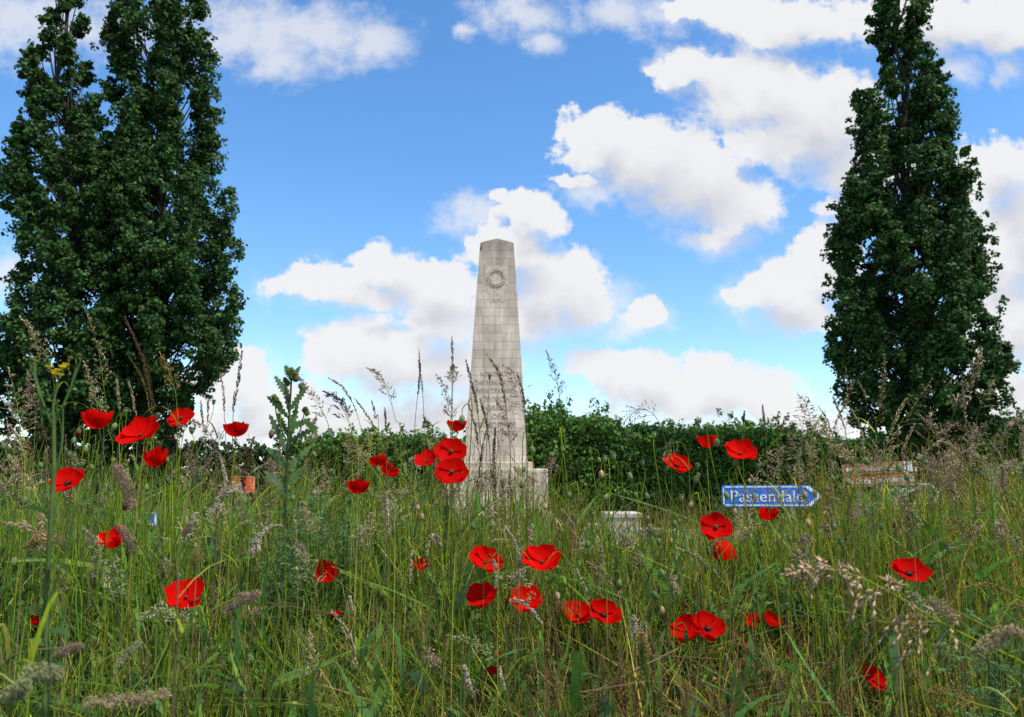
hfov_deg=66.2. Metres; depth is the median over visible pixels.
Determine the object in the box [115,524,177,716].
grass stalk
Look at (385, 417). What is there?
grass stalk
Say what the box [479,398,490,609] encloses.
grass stalk
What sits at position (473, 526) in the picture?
poppy bud
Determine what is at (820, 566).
grass stalk
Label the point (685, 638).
poppy bud
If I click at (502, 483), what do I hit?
poppy seed capsule
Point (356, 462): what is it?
grass stalk
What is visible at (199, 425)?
grass stalk
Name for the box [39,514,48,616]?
poppy seed capsule
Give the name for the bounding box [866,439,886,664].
grass stalk
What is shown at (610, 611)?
poppy flower
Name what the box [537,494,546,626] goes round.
poppy bud
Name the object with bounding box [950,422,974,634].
grass stalk
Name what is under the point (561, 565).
poppy bud
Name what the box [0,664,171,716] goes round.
grass stalk
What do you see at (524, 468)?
poppy bud
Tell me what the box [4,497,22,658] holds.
poppy seed capsule
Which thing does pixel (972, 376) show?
grass stalk
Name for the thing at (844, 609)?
poppy bud
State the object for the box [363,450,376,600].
poppy bud
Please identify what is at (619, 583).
poppy bud
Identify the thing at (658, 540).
poppy bud
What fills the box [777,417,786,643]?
grass stalk
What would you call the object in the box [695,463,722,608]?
poppy seed capsule
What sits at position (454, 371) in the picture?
grass stalk
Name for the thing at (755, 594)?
poppy seed capsule
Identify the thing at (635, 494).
poppy bud
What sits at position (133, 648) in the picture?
grass stalk
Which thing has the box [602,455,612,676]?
poppy seed capsule
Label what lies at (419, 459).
poppy flower
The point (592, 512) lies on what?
poppy seed capsule
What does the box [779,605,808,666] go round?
poppy seed capsule
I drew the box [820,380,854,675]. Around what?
grass stalk
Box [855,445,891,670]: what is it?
poppy bud
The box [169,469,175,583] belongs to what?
poppy seed capsule
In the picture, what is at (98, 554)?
grass stalk
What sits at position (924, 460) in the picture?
poppy seed capsule
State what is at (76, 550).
poppy seed capsule
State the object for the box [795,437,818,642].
grass stalk
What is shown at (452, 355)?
grass stalk
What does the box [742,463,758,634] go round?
poppy seed capsule
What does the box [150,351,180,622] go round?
grass stalk
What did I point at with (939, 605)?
grass stalk
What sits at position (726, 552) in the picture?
poppy flower
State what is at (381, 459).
poppy flower
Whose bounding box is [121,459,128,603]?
poppy bud
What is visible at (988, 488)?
grass stalk
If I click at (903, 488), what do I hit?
cemetery sign
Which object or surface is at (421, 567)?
poppy flower
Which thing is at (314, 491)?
poppy bud
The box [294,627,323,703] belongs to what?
grass stalk
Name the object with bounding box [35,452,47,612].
poppy bud
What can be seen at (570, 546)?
grass stalk
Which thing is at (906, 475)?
poppy bud
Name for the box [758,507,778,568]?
poppy flower
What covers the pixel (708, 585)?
poppy seed capsule
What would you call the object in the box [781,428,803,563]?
grass stalk
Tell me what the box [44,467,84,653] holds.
poppy flower
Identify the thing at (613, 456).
poppy seed capsule
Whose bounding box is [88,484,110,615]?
poppy seed capsule
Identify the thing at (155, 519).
blue sign
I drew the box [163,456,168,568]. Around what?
poppy seed capsule
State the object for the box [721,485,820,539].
direction sign
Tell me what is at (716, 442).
poppy bud
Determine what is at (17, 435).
grass stalk
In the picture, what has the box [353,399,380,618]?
grass stalk
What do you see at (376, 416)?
grass stalk
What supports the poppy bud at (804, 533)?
on the ground at (154, 508)
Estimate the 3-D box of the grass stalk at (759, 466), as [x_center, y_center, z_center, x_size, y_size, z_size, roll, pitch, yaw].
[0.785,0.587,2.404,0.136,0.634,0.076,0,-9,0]
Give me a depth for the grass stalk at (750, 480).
1.62 m
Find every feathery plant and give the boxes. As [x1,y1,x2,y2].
[243,513,337,695]
[262,476,339,660]
[311,491,379,684]
[927,608,1023,716]
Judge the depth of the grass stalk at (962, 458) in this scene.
1.84 m
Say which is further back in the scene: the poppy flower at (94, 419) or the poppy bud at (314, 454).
the poppy bud at (314, 454)
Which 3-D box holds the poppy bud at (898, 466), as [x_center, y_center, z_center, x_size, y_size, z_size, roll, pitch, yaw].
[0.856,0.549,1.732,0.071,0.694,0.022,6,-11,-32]
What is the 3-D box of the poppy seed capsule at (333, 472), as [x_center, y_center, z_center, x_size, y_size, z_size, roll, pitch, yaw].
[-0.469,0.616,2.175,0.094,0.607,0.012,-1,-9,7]
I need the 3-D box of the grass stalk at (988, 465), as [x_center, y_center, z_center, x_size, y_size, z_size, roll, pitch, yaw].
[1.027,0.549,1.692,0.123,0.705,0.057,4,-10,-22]
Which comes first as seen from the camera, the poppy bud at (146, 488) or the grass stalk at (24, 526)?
the grass stalk at (24, 526)
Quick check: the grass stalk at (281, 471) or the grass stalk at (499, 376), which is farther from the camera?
the grass stalk at (281, 471)
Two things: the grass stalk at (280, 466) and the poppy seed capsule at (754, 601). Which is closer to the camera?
the poppy seed capsule at (754, 601)
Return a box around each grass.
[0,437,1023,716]
[7,542,1023,716]
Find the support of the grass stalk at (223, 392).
on the ground at (154, 508)
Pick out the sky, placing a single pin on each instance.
(661, 176)
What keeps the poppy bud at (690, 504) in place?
on the ground at (154, 508)
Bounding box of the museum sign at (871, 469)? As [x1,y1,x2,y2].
[842,460,917,511]
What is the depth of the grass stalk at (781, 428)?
2.20 m
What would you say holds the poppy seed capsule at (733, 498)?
on the ground at (154, 508)
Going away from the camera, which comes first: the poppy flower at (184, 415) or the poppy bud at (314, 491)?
the poppy bud at (314, 491)
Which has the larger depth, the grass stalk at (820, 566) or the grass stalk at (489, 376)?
the grass stalk at (489, 376)
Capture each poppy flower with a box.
[31,616,39,630]
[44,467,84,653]
[75,409,112,701]
[95,525,122,656]
[115,416,158,711]
[143,445,167,701]
[164,577,203,716]
[167,407,194,649]
[214,421,248,641]
[313,559,339,612]
[331,610,341,645]
[347,478,369,646]
[369,454,403,661]
[379,462,399,586]
[413,557,427,584]
[414,449,435,568]
[433,438,466,681]
[435,458,467,707]
[447,420,466,561]
[466,582,503,667]
[469,545,502,653]
[481,665,496,702]
[509,585,542,693]
[522,544,561,716]
[562,599,590,653]
[589,598,621,666]
[664,453,692,596]
[670,614,698,701]
[691,610,726,704]
[697,435,716,644]
[700,512,733,683]
[712,538,736,596]
[724,438,785,699]
[744,613,759,677]
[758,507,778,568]
[760,610,782,684]
[862,665,888,713]
[891,557,932,706]
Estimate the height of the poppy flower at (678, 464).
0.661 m
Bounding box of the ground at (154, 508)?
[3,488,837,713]
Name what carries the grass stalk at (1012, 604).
on the ground at (154, 508)
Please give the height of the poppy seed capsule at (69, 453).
0.739 m
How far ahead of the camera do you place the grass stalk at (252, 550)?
1.52 m
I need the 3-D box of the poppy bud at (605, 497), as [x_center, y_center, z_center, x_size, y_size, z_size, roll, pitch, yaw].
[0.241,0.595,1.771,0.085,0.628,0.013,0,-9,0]
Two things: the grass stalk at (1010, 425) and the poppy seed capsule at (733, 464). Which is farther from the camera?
the poppy seed capsule at (733, 464)
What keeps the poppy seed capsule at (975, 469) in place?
on the ground at (154, 508)
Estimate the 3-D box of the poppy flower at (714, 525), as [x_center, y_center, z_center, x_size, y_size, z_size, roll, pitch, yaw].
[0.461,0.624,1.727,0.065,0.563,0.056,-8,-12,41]
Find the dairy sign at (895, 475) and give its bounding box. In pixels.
[843,473,914,487]
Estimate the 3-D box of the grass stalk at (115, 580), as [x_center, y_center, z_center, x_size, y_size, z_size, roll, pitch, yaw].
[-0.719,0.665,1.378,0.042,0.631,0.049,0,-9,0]
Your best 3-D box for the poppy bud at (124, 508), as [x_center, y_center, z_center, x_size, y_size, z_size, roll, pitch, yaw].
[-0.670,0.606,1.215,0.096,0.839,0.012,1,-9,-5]
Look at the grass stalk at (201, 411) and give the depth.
2.01 m
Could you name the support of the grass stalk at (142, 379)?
on the ground at (154, 508)
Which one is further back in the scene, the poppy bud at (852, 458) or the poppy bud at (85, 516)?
the poppy bud at (852, 458)
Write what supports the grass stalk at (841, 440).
on the ground at (154, 508)
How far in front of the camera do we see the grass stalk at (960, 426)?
2.15 m
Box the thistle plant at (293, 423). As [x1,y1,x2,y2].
[264,365,318,637]
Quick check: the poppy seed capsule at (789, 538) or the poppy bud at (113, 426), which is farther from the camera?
the poppy seed capsule at (789, 538)
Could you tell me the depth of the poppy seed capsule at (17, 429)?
1.82 m
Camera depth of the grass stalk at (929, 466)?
2.57 m
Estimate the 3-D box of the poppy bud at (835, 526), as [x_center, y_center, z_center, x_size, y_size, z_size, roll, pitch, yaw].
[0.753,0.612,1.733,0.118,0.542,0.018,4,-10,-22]
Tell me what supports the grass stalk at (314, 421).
on the ground at (154, 508)
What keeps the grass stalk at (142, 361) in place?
on the ground at (154, 508)
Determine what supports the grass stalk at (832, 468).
on the ground at (154, 508)
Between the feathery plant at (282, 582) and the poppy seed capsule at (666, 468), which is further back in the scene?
the poppy seed capsule at (666, 468)
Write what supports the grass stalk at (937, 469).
on the ground at (154, 508)
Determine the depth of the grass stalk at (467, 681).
1.29 m
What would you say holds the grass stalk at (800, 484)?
on the ground at (154, 508)
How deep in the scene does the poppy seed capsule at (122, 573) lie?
1.93 m
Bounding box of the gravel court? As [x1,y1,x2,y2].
[391,528,810,544]
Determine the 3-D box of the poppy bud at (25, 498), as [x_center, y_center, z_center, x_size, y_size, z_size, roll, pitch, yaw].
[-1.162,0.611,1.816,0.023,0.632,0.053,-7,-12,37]
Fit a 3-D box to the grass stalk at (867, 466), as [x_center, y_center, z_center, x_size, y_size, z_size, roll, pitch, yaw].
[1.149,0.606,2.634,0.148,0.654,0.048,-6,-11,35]
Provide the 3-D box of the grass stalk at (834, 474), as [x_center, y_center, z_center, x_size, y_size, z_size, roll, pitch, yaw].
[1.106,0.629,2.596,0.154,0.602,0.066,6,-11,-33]
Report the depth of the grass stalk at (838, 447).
1.74 m
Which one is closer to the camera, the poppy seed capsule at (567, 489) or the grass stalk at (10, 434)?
the poppy seed capsule at (567, 489)
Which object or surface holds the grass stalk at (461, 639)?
on the ground at (154, 508)
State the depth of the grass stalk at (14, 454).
2.32 m
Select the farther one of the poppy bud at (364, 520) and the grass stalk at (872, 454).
the grass stalk at (872, 454)
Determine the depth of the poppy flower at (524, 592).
1.65 m
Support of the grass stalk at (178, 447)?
on the ground at (154, 508)
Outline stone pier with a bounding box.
[601,511,641,547]
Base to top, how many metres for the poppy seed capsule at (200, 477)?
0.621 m
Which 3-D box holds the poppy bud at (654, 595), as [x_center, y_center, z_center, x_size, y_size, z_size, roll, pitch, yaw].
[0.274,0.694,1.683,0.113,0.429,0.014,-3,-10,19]
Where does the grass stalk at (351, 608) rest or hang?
on the ground at (154, 508)
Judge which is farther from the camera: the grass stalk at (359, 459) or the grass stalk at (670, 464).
the grass stalk at (359, 459)
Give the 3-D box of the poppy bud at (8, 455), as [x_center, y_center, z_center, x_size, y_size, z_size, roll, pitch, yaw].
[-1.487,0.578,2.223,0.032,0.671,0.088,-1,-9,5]
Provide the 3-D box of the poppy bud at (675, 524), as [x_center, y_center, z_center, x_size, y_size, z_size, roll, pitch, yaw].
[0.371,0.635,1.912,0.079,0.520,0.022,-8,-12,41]
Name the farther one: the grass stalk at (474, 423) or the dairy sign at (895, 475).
the dairy sign at (895, 475)
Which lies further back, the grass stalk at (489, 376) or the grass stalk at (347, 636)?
the grass stalk at (489, 376)
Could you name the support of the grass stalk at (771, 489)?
on the ground at (154, 508)
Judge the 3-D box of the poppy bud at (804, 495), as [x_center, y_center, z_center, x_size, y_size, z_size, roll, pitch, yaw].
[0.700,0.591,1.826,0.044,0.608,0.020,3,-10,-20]
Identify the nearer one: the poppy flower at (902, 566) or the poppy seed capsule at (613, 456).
the poppy flower at (902, 566)
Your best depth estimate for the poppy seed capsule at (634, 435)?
2.27 m
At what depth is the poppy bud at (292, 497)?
2.27 m
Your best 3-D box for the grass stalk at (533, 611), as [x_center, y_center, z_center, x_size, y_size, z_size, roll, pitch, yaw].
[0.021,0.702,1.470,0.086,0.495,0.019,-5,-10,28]
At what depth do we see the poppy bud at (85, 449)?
2.20 m
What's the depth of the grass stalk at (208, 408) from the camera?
2.01 m
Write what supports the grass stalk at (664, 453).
on the ground at (154, 508)
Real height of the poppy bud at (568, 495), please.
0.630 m
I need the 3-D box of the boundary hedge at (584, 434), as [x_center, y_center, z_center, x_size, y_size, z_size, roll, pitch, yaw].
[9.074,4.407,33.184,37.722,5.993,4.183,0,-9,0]
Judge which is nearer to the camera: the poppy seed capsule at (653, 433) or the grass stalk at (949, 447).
the poppy seed capsule at (653, 433)
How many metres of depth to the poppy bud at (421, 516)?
2.27 m
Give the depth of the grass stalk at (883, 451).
2.07 m
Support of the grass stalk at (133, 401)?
on the ground at (154, 508)
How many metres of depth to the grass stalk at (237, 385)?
1.81 m
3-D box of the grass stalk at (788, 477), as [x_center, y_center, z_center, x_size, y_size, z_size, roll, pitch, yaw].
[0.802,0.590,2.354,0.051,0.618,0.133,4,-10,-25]
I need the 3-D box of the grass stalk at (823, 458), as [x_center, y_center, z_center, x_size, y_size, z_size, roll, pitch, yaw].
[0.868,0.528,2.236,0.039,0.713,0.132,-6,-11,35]
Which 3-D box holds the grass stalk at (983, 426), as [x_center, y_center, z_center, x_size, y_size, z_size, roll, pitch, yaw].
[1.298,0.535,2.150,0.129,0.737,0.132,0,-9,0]
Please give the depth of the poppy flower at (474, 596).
1.75 m
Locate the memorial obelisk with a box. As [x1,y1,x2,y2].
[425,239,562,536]
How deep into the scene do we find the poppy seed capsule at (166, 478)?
1.98 m
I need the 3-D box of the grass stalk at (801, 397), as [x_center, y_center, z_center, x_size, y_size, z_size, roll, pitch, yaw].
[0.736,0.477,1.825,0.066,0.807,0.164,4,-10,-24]
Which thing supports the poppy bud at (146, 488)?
on the ground at (154, 508)
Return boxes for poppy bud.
[0,432,5,449]
[0,446,11,464]
[1,510,26,596]
[6,432,25,565]
[7,484,35,626]
[7,545,25,682]
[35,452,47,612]
[51,420,87,606]
[56,554,67,625]
[65,424,83,615]
[68,435,95,565]
[74,478,129,716]
[78,396,100,676]
[80,455,98,615]
[83,410,126,661]
[107,463,128,583]
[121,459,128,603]
[123,438,151,635]
[137,511,146,591]
[139,474,155,624]
[150,546,166,627]
[210,592,220,632]
[266,415,280,621]
[288,478,296,540]
[288,485,294,501]
[305,441,317,554]
[305,479,316,649]
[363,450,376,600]
[370,464,389,600]
[401,508,419,626]
[408,495,424,625]
[410,504,429,587]
[451,398,472,704]
[471,514,496,685]
[496,567,509,683]
[501,470,523,668]
[522,432,534,647]
[523,456,533,584]
[523,512,539,641]
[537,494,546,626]
[545,581,565,674]
[558,552,580,657]
[559,510,571,673]
[567,481,578,681]
[578,531,589,636]
[591,448,616,658]
[597,482,623,667]
[599,458,609,664]
[609,536,634,660]
[611,570,626,707]
[616,550,641,648]
[621,461,640,607]
[625,524,636,629]
[634,483,642,573]
[637,482,648,597]
[637,580,663,706]
[639,507,653,670]
[650,529,671,645]
[652,596,670,707]
[659,559,672,696]
[661,511,676,632]
[663,530,672,569]
[673,679,686,697]
[674,592,686,689]
[675,622,700,710]
[688,492,717,664]
[702,560,721,669]
[707,424,752,672]
[711,666,723,685]
[714,496,723,587]
[721,480,733,684]
[725,499,771,690]
[740,525,759,655]
[745,480,765,689]
[747,508,786,661]
[759,531,770,585]
[759,542,772,645]
[772,584,787,623]
[802,481,818,668]
[803,525,812,647]
[805,507,817,702]
[813,481,826,666]
[819,478,831,660]
[823,511,857,671]
[834,596,854,668]
[839,447,860,555]
[845,467,882,695]
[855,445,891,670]
[879,515,902,634]
[889,450,901,652]
[891,508,906,585]
[904,459,935,677]
[906,451,918,557]
[910,443,925,543]
[967,443,986,591]
[1001,492,1023,552]
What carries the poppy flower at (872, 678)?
on the ground at (154, 508)
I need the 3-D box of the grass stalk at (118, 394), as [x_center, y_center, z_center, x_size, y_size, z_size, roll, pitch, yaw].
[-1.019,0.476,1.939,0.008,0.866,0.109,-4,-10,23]
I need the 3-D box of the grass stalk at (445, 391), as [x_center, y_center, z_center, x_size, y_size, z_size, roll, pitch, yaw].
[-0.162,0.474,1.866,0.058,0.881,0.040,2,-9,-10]
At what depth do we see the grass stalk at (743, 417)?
2.21 m
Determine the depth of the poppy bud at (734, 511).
1.91 m
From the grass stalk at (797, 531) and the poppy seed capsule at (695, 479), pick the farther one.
the grass stalk at (797, 531)
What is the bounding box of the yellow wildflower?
[15,352,96,716]
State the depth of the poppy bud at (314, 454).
2.08 m
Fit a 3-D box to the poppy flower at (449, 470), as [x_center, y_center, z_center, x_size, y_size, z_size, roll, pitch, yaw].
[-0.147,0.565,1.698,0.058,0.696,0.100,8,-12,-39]
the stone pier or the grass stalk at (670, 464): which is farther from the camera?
the stone pier
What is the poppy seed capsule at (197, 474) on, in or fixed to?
on the ground at (154, 508)
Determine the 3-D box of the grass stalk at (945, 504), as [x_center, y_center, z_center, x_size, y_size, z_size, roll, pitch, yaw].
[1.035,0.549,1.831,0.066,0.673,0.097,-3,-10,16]
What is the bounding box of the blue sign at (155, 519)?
[140,512,156,525]
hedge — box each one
[0,437,297,506]
[270,389,1023,525]
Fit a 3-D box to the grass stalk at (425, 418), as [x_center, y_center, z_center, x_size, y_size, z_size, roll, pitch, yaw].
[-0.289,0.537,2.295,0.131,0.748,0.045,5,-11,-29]
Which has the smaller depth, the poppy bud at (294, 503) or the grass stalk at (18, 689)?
the grass stalk at (18, 689)
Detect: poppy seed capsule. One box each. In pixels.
[0,481,37,630]
[1,426,20,606]
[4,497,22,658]
[7,453,22,590]
[18,450,72,661]
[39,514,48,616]
[62,459,86,635]
[64,482,79,636]
[81,506,90,660]
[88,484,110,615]
[98,498,102,581]
[106,457,115,572]
[119,407,128,686]
[119,541,130,618]
[125,413,160,643]
[131,490,142,636]
[136,467,144,567]
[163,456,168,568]
[163,475,171,642]
[165,455,172,598]
[166,427,194,651]
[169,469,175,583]
[173,424,181,641]
[182,471,209,691]
[185,452,190,577]
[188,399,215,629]
[196,474,202,599]
[201,483,209,621]
[207,536,213,628]
[210,454,234,580]
[255,475,285,624]
[272,472,301,567]
[327,470,343,596]
[362,486,372,583]
[500,481,510,648]
[549,465,558,623]
[555,428,564,548]
[560,446,573,562]
[570,514,579,649]
[591,510,601,671]
[593,534,612,686]
[599,453,618,682]
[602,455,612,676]
[619,496,637,627]
[631,432,641,614]
[631,460,654,672]
[642,530,657,711]
[651,431,673,698]
[665,466,683,572]
[665,494,687,660]
[676,518,689,573]
[693,476,731,669]
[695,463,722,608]
[696,473,707,597]
[701,547,709,676]
[711,610,718,683]
[716,458,757,697]
[720,460,751,691]
[733,416,743,618]
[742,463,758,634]
[752,598,770,658]
[754,592,766,694]
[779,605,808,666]
[784,603,794,672]
[787,535,810,651]
[790,605,803,651]
[817,647,821,688]
[837,538,873,658]
[922,458,962,671]
[945,545,959,653]
[972,466,992,623]
[977,469,1014,702]
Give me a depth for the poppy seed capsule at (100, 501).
2.13 m
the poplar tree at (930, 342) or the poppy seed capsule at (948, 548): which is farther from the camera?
the poplar tree at (930, 342)
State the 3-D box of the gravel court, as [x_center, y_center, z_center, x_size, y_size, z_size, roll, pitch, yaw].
[1.000,5.640,24.919,16.000,0.026,10.000,0,-9,0]
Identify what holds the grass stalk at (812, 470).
on the ground at (154, 508)
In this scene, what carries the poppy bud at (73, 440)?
on the ground at (154, 508)
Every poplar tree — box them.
[0,0,155,517]
[73,0,249,511]
[819,0,1022,519]
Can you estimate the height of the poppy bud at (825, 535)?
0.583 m
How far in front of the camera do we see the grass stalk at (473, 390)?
1.92 m
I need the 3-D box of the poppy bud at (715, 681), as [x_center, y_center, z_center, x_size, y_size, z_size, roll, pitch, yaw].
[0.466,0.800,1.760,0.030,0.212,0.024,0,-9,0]
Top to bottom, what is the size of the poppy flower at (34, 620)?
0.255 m
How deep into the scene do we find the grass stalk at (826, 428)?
2.00 m
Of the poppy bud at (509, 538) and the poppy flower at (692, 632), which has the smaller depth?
the poppy flower at (692, 632)
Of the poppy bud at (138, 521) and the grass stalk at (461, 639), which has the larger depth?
the poppy bud at (138, 521)
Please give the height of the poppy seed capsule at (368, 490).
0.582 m
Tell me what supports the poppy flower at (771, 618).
on the ground at (154, 508)
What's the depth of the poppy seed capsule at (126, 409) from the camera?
1.65 m
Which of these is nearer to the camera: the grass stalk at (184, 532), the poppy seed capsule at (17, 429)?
the grass stalk at (184, 532)
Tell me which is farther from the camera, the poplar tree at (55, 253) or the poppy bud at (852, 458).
the poplar tree at (55, 253)
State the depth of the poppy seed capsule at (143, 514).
2.29 m
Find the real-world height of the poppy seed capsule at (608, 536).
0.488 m
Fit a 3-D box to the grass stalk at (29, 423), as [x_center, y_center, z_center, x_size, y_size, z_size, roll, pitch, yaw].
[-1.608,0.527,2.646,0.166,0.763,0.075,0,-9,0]
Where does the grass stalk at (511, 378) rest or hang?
on the ground at (154, 508)
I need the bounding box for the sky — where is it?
[0,0,1023,484]
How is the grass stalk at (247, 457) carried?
on the ground at (154, 508)
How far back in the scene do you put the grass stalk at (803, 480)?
2.51 m
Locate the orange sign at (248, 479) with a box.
[233,476,254,516]
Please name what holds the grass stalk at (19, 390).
on the ground at (154, 508)
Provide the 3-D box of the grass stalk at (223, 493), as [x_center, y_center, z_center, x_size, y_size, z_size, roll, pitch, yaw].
[-0.509,0.600,1.571,0.189,0.704,0.042,7,-11,-36]
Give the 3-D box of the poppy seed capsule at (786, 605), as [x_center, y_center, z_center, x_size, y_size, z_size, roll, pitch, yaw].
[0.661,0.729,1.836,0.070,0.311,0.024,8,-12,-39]
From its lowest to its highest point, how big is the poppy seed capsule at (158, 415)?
0.807 m
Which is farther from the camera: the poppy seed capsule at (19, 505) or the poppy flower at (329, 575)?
the poppy seed capsule at (19, 505)
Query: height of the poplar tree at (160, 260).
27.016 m
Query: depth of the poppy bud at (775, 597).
2.01 m
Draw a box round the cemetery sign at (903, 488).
[870,483,938,548]
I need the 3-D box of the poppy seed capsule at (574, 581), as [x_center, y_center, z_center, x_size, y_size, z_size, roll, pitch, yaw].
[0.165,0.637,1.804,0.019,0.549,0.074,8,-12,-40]
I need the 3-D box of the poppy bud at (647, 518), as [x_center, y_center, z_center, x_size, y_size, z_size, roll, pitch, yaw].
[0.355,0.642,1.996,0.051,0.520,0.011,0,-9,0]
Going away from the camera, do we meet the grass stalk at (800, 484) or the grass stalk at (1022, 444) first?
the grass stalk at (1022, 444)
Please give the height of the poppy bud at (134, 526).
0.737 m
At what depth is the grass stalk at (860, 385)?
2.40 m
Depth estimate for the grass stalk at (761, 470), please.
2.34 m
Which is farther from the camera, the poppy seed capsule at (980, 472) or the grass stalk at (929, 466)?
the grass stalk at (929, 466)
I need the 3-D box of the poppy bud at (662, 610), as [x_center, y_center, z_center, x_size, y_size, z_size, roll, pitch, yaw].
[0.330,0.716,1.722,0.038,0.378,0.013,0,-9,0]
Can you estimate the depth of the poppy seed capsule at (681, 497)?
1.87 m
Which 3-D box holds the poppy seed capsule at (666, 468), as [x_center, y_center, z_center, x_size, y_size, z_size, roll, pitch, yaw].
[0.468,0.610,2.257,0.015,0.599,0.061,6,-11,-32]
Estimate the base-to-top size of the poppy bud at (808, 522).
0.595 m
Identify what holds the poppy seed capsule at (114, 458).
on the ground at (154, 508)
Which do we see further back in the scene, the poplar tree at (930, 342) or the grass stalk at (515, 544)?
the poplar tree at (930, 342)
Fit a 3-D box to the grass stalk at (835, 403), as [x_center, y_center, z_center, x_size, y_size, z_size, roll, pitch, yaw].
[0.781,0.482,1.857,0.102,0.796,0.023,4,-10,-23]
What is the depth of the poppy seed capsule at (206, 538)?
1.91 m
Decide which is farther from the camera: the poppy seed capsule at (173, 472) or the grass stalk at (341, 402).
the poppy seed capsule at (173, 472)
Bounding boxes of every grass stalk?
[0,366,34,677]
[0,396,23,562]
[0,421,20,612]
[0,426,24,546]
[0,623,83,664]
[0,631,32,705]
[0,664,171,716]
[2,521,65,716]
[6,430,16,530]
[14,369,38,669]
[19,315,67,639]
[20,592,69,716]
[21,403,67,469]
[28,423,66,633]
[55,360,108,681]
[86,310,112,633]
[87,379,122,658]
[88,536,109,716]
[104,555,125,716]
[105,640,149,716]
[112,463,258,716]
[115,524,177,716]
[124,316,164,622]
[128,355,153,645]
[128,382,182,582]
[135,600,206,716]
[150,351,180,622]
[158,589,260,716]
[163,404,212,560]
[171,444,199,697]
[171,521,193,715]
[188,418,224,648]
[196,471,211,599]
[198,398,220,558]
[199,401,206,566]
[202,350,242,680]
[211,437,254,682]
[215,374,225,645]
[217,481,292,680]
[246,522,276,707]
[257,524,294,711]
[258,458,293,542]
[270,446,282,538]
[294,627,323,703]
[295,452,328,564]
[296,372,338,695]
[297,415,318,537]
[302,453,311,498]
[323,391,358,663]
[327,429,360,560]
[328,377,385,671]
[329,609,361,716]
[344,432,377,543]
[348,596,370,702]
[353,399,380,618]
[357,435,369,566]
[367,367,400,623]
[371,400,378,646]
[375,407,386,642]
[380,439,404,556]
[399,415,436,533]
[399,547,421,669]
[411,349,420,581]
[411,646,441,715]
[418,360,448,609]
[420,436,451,534]
[431,430,486,626]
[434,438,467,539]
[435,374,456,630]
[444,363,461,602]
[446,631,537,713]
[447,336,453,694]
[451,405,479,657]
[463,664,475,716]
[465,359,505,699]
[470,417,511,538]
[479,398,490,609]
[482,545,531,715]
[484,374,490,582]
[486,354,532,639]
[491,427,534,687]
[496,400,517,553]
[498,643,505,716]
[502,365,545,618]
[505,527,522,712]
[505,596,543,716]
[516,372,549,647]
[541,570,542,716]
[542,452,569,590]
[545,350,566,653]
[545,508,576,704]
[560,515,574,678]
[621,400,677,663]
[660,441,695,664]
[729,471,792,697]
[742,411,749,613]
[743,446,785,577]
[754,431,800,686]
[758,468,787,564]
[761,452,796,623]
[761,462,784,533]
[762,405,788,667]
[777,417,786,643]
[777,554,1023,679]
[779,419,798,662]
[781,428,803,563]
[789,393,836,653]
[789,397,820,656]
[790,440,818,568]
[792,445,814,661]
[793,468,820,552]
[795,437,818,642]
[797,453,801,667]
[797,474,809,556]
[805,420,824,551]
[806,459,838,601]
[811,421,846,648]
[813,406,830,588]
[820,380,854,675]
[820,418,865,631]
[823,397,859,628]
[826,441,861,674]
[826,457,848,537]
[827,461,833,551]
[832,366,860,661]
[839,435,850,510]
[844,459,862,576]
[847,355,889,611]
[849,380,866,548]
[850,409,866,660]
[850,462,888,513]
[856,445,882,599]
[860,441,873,520]
[862,443,901,606]
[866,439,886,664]
[866,458,895,626]
[877,398,907,654]
[878,426,903,633]
[882,423,914,670]
[886,379,932,699]
[893,407,941,554]
[901,448,913,504]
[903,612,1023,666]
[910,417,952,623]
[917,413,951,579]
[921,447,935,566]
[925,685,1023,716]
[926,418,964,539]
[926,423,956,682]
[927,595,1023,629]
[928,457,953,619]
[932,454,966,616]
[937,348,983,684]
[939,446,976,604]
[942,442,960,610]
[945,449,970,578]
[946,421,996,596]
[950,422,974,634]
[954,426,990,681]
[958,387,977,559]
[959,421,989,567]
[960,582,1023,599]
[966,449,1001,652]
[971,380,998,631]
[973,454,996,574]
[985,434,1007,499]
[988,439,1007,556]
[990,410,1023,689]
[990,416,1023,622]
[996,410,1020,534]
[1001,602,1023,607]
[1016,419,1023,522]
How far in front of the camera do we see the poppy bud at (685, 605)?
1.92 m
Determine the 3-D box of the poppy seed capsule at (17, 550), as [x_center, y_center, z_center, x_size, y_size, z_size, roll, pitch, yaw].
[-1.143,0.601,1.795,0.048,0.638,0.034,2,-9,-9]
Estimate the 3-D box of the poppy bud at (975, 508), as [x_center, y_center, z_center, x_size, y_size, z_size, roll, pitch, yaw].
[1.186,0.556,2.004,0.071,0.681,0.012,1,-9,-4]
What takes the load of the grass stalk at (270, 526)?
on the ground at (154, 508)
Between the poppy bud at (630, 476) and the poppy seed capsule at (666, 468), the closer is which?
the poppy bud at (630, 476)
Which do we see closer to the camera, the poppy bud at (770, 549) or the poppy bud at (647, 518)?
the poppy bud at (647, 518)
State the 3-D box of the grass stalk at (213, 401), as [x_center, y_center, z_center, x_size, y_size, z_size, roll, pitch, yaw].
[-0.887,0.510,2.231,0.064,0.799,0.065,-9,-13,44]
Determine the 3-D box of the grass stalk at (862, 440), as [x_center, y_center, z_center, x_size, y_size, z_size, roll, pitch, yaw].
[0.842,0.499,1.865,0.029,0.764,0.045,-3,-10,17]
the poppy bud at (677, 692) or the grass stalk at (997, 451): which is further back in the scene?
the grass stalk at (997, 451)
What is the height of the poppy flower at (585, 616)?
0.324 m
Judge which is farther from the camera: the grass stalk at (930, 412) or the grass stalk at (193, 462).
the grass stalk at (930, 412)

